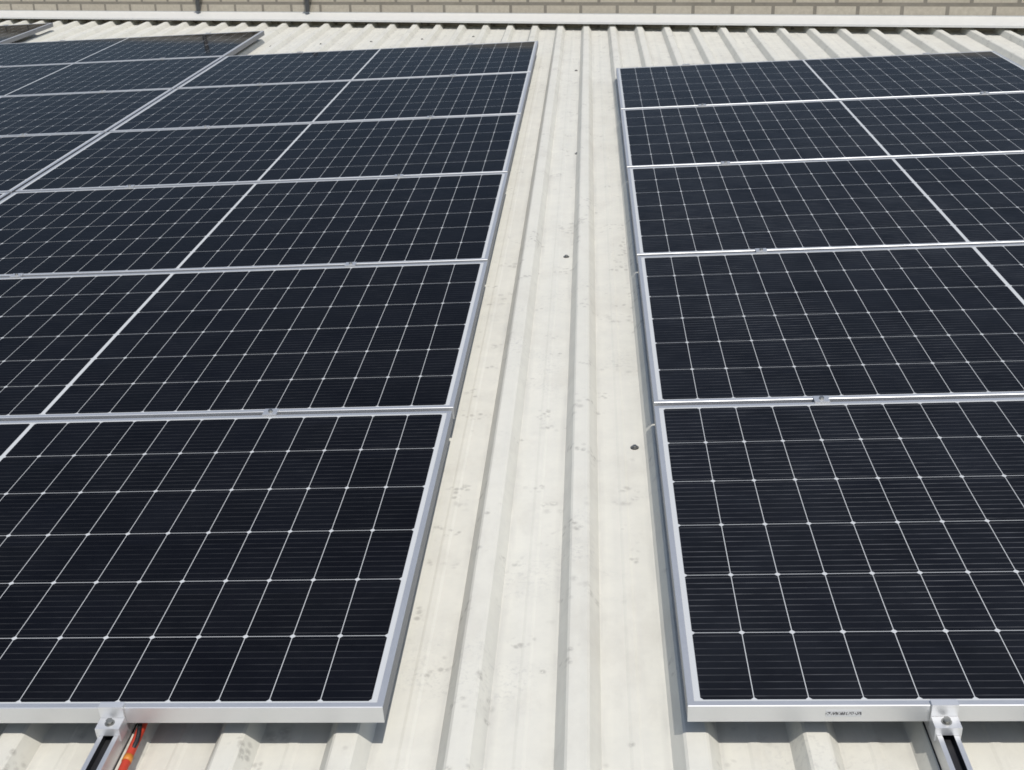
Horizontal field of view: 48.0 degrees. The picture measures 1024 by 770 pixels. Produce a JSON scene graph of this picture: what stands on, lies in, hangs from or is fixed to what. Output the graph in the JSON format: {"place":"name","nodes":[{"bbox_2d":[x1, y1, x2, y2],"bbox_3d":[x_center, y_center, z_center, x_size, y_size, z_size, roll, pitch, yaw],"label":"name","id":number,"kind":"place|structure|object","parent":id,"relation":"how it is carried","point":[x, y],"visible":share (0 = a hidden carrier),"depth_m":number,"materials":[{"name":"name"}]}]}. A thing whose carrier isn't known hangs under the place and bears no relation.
{"place":"outdoors","nodes":[
{"label":"outdoors","id":0,"kind":"place"},
{"bbox_3d":[-6.214,-1.230,6.624,0.040,0.036,9.397,-1,26,5],"label":"rail","id":1,"kind":"object","parent":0,"visible":0},
{"bbox_2d":[0,23,52,43],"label":"panel","id":2,"kind":"object","parent":1,"relation":"on","point":[10,33],"visible":1,"depth_m":10.30,"materials":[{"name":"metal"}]},
{"label":"ground","id":3,"kind":"structure","parent":0,"visible":0},
{"bbox_2d":[0,0,1023,31],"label":"brick wall","id":4,"kind":"structure","parent":3,"relation":"on","point":[922,7],"depth_m":9.28,"materials":[{"name":"brown brick"}]},
{"bbox_2d":[195,0,200,10],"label":"post","id":5,"kind":"object","parent":4,"relation":"attached to","point":[197,2],"depth_m":10.69,"materials":[{"name":"metal"}]},
{"bbox_2d":[305,0,309,11],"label":"post","id":6,"kind":"object","parent":4,"relation":"attached to","point":[307,7],"depth_m":10.22,"materials":[{"name":"metal"}]},
{"bbox_2d":[0,19,1023,769],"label":"roof sheet","id":7,"kind":"object","parent":4,"relation":"attached to","point":[542,629],"visible":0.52,"depth_m":2.68,"materials":[{"name":"white metal"}]},
{"bbox_2d":[0,89,172,136],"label":"panel","id":8,"kind":"object","parent":7,"relation":"on","point":[93,112],"visible":0.79,"depth_m":6.89,"materials":[{"name":"glass"}]},
{"bbox_2d":[81,723,137,769],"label":"rail","id":9,"kind":"object","parent":7,"relation":"on","point":[106,753],"depth_m":2.02,"materials":[{"name":"metal"}]},
{"bbox_2d":[95,702,127,740],"bbox_3d":[-0.714,0.600,2.049,0.044,0.052,0.043,-1,26,5],"label":"end clamp","id":10,"kind":"object","parent":9,"relation":"on","point":[112,721],"visible":1,"depth_m":2.04,"materials":[{"name":"metal"}]},
{"bbox_2d":[118,723,147,769],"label":"cable","id":11,"kind":"object","parent":9,"relation":"attached to","point":[125,764],"depth_m":2.04,"materials":[{"name":"plastic"}]},
{"bbox_2d":[121,753,133,763],"bbox_3d":[-0.675,0.658,2.018,0.017,0.017,0.014,-1,26,5],"label":"cable marker","id":12,"kind":"object","parent":11,"relation":"attached to","point":[129,756],"visible":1,"depth_m":2.02,"materials":[{"name":"orange plastic"}]},
{"bbox_2d":[0,411,452,722],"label":"panel","id":13,"kind":"object","parent":9,"relation":"on","point":[240,569],"visible":1,"depth_m":2.45,"materials":[{"name":"glass"}]},
{"bbox_2d":[0,261,487,420],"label":"panel","id":14,"kind":"object","parent":9,"relation":"on","point":[347,339],"visible":0.93,"depth_m":3.54,"materials":[{"name":"glass"}]},
{"bbox_2d":[0,173,507,277],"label":"panel","id":15,"kind":"object","parent":9,"relation":"on","point":[362,222],"visible":0.94,"depth_m":4.61,"materials":[{"name":"glass"}]},
{"bbox_2d":[15,114,520,191],"bbox_3d":[-1.121,-1.156,5.724,2.278,0.036,1.134,-1,26,5],"label":"panel","id":16,"kind":"object","parent":9,"relation":"on","point":[485,144],"visible":0.91,"depth_m":5.64,"materials":[{"name":"glass"}]},
{"bbox_2d":[262,408,278,415],"bbox_3d":[-0.645,0.086,3.083,0.038,0.044,0.034,-1,26,5],"label":"clamp","id":17,"kind":"object","parent":9,"relation":"attached to","point":[270,412],"visible":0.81,"depth_m":3.07,"materials":[{"name":"metal"}]},
{"bbox_2d":[345,262,356,265],"bbox_3d":[-0.576,-0.419,4.118,0.038,0.044,0.034,-1,26,5],"label":"clamp","id":18,"kind":"object","parent":9,"relation":"attached to","point":[350,263],"visible":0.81,"depth_m":4.11,"materials":[{"name":"metal"}]},
{"bbox_2d":[177,41,537,87],"bbox_3d":[-0.982,-2.166,7.794,2.278,0.036,1.134,-1,26,5],"label":"panel","id":19,"kind":"object","parent":9,"relation":"on","point":[407,62],"visible":0.92,"depth_m":7.73,"materials":[{"name":"glass"}]},
{"bbox_2d":[630,444,638,449],"bbox_3d":[0.321,0.161,3.006,0.022,0.008,0.022,-1,26,5],"label":"roof screw","id":20,"kind":"object","parent":7,"relation":"on","point":[634,447],"visible":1,"depth_m":3.00,"materials":[{"name":"metal"}]},
{"bbox_2d":[616,51,1023,111],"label":"panel","id":21,"kind":"object","parent":7,"relation":"on","point":[897,76],"visible":0.94,"depth_m":6.48,"materials":[{"name":"glass"}]},
{"bbox_2d":[922,721,972,769],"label":"rail","id":22,"kind":"object","parent":7,"relation":"on","point":[949,751],"depth_m":1.90,"materials":[{"name":"metal"}]},
{"bbox_2d":[755,248,766,252],"bbox_3d":[0.868,-0.455,4.004,0.038,0.044,0.034,-1,26,5],"label":"clamp","id":23,"kind":"object","parent":22,"relation":"attached to","point":[759,250],"visible":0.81,"depth_m":3.99,"materials":[{"name":"metal"}]},
{"bbox_2d":[813,395,829,402],"bbox_3d":[0.799,0.050,2.969,0.038,0.044,0.034,-1,26,5],"label":"clamp","id":24,"kind":"object","parent":22,"relation":"attached to","point":[821,399],"visible":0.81,"depth_m":2.96,"materials":[{"name":"metal"}]},
{"bbox_2d":[621,92,1023,168],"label":"panel","id":25,"kind":"object","parent":22,"relation":"on","point":[990,123],"visible":0.92,"depth_m":5.46,"materials":[{"name":"glass"}]},
{"bbox_2d":[627,152,1023,263],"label":"panel","id":26,"kind":"object","parent":22,"relation":"on","point":[930,201],"visible":0.93,"depth_m":4.43,"materials":[{"name":"glass"}]},
{"bbox_2d":[638,243,1023,409],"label":"panel","id":27,"kind":"object","parent":22,"relation":"on","point":[907,323],"visible":0.96,"depth_m":3.39,"materials":[{"name":"glass"}]},
{"bbox_2d":[654,397,1023,721],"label":"panel","id":28,"kind":"object","parent":22,"relation":"on","point":[866,558],"visible":1,"depth_m":2.34,"materials":[{"name":"glass"}]},
{"bbox_2d":[825,710,861,716],"bbox_3d":[0.565,0.559,1.957,0.060,0.014,0.001,-1,26,5],"label":"label","id":29,"kind":"object","parent":28,"relation":"on","point":[843,713],"visible":1,"depth_m":1.96,"materials":[{"name":"white paper"}]},
{"bbox_2d":[929,699,962,740],"bbox_3d":[0.730,0.564,1.935,0.044,0.052,0.043,-1,26,5],"label":"end clamp","id":30,"kind":"object","parent":22,"relation":"attached to","point":[944,719],"visible":1,"depth_m":1.93,"materials":[{"name":"metal"}]},
{"bbox_3d":[-1.745,-0.838,5.231,0.040,0.036,7.089,-1,26,5],"label":"rail","id":31,"kind":"object","parent":7,"relation":"on","visible":0},
{"bbox_2d":[10,273,23,277],"bbox_3d":[-1.814,-0.388,4.216,0.038,0.044,0.034,-1,26,5],"label":"clamp","id":32,"kind":"object","parent":31,"relation":"attached to","point":[16,275],"visible":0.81,"depth_m":4.20,"materials":[{"name":"metal"}]},
{"bbox_2d":[109,72,530,131],"bbox_3d":[-1.051,-1.661,6.759,2.278,0.036,1.134,-1,26,5],"label":"panel","id":33,"kind":"object","parent":31,"relation":"on","point":[373,99],"visible":0.92,"depth_m":6.69,"materials":[{"name":"glass"}]},
{"bbox_2d":[0,10,1023,27],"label":"apron flashing","id":34,"kind":"object","parent":4,"relation":"attached to","point":[977,21],"visible":1,"depth_m":9.26,"materials":[{"name":"white metal"}]},
{"bbox_3d":[-3.980,-1.034,5.927,0.040,0.036,8.243,-1,26,5],"label":"rail","id":35,"kind":"object","parent":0,"visible":0},
{"bbox_2d":[0,192,9,200],"bbox_3d":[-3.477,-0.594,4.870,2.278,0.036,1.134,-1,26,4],"label":"clamp","id":36,"kind":"object","parent":35,"relation":"on","point":[3,195],"visible":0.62,"depth_m":5.25,"materials":[{"name":"metal"}]},
{"bbox_2d":[0,132,104,193],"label":"panel","id":37,"kind":"object","parent":35,"relation":"on","point":[25,159],"visible":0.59,"depth_m":5.95,"materials":[{"name":"glass"}]},
{"bbox_2d":[0,56,224,96],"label":"panel","id":38,"kind":"object","parent":35,"relation":"on","point":[154,74],"visible":0.81,"depth_m":7.93,"materials":[{"name":"glass"}]},
{"bbox_2d":[0,31,264,66],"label":"panel","id":39,"kind":"object","parent":35,"relation":"on","point":[128,49],"visible":0.92,"depth_m":8.98,"materials":[{"name":"glass"}]}
]}

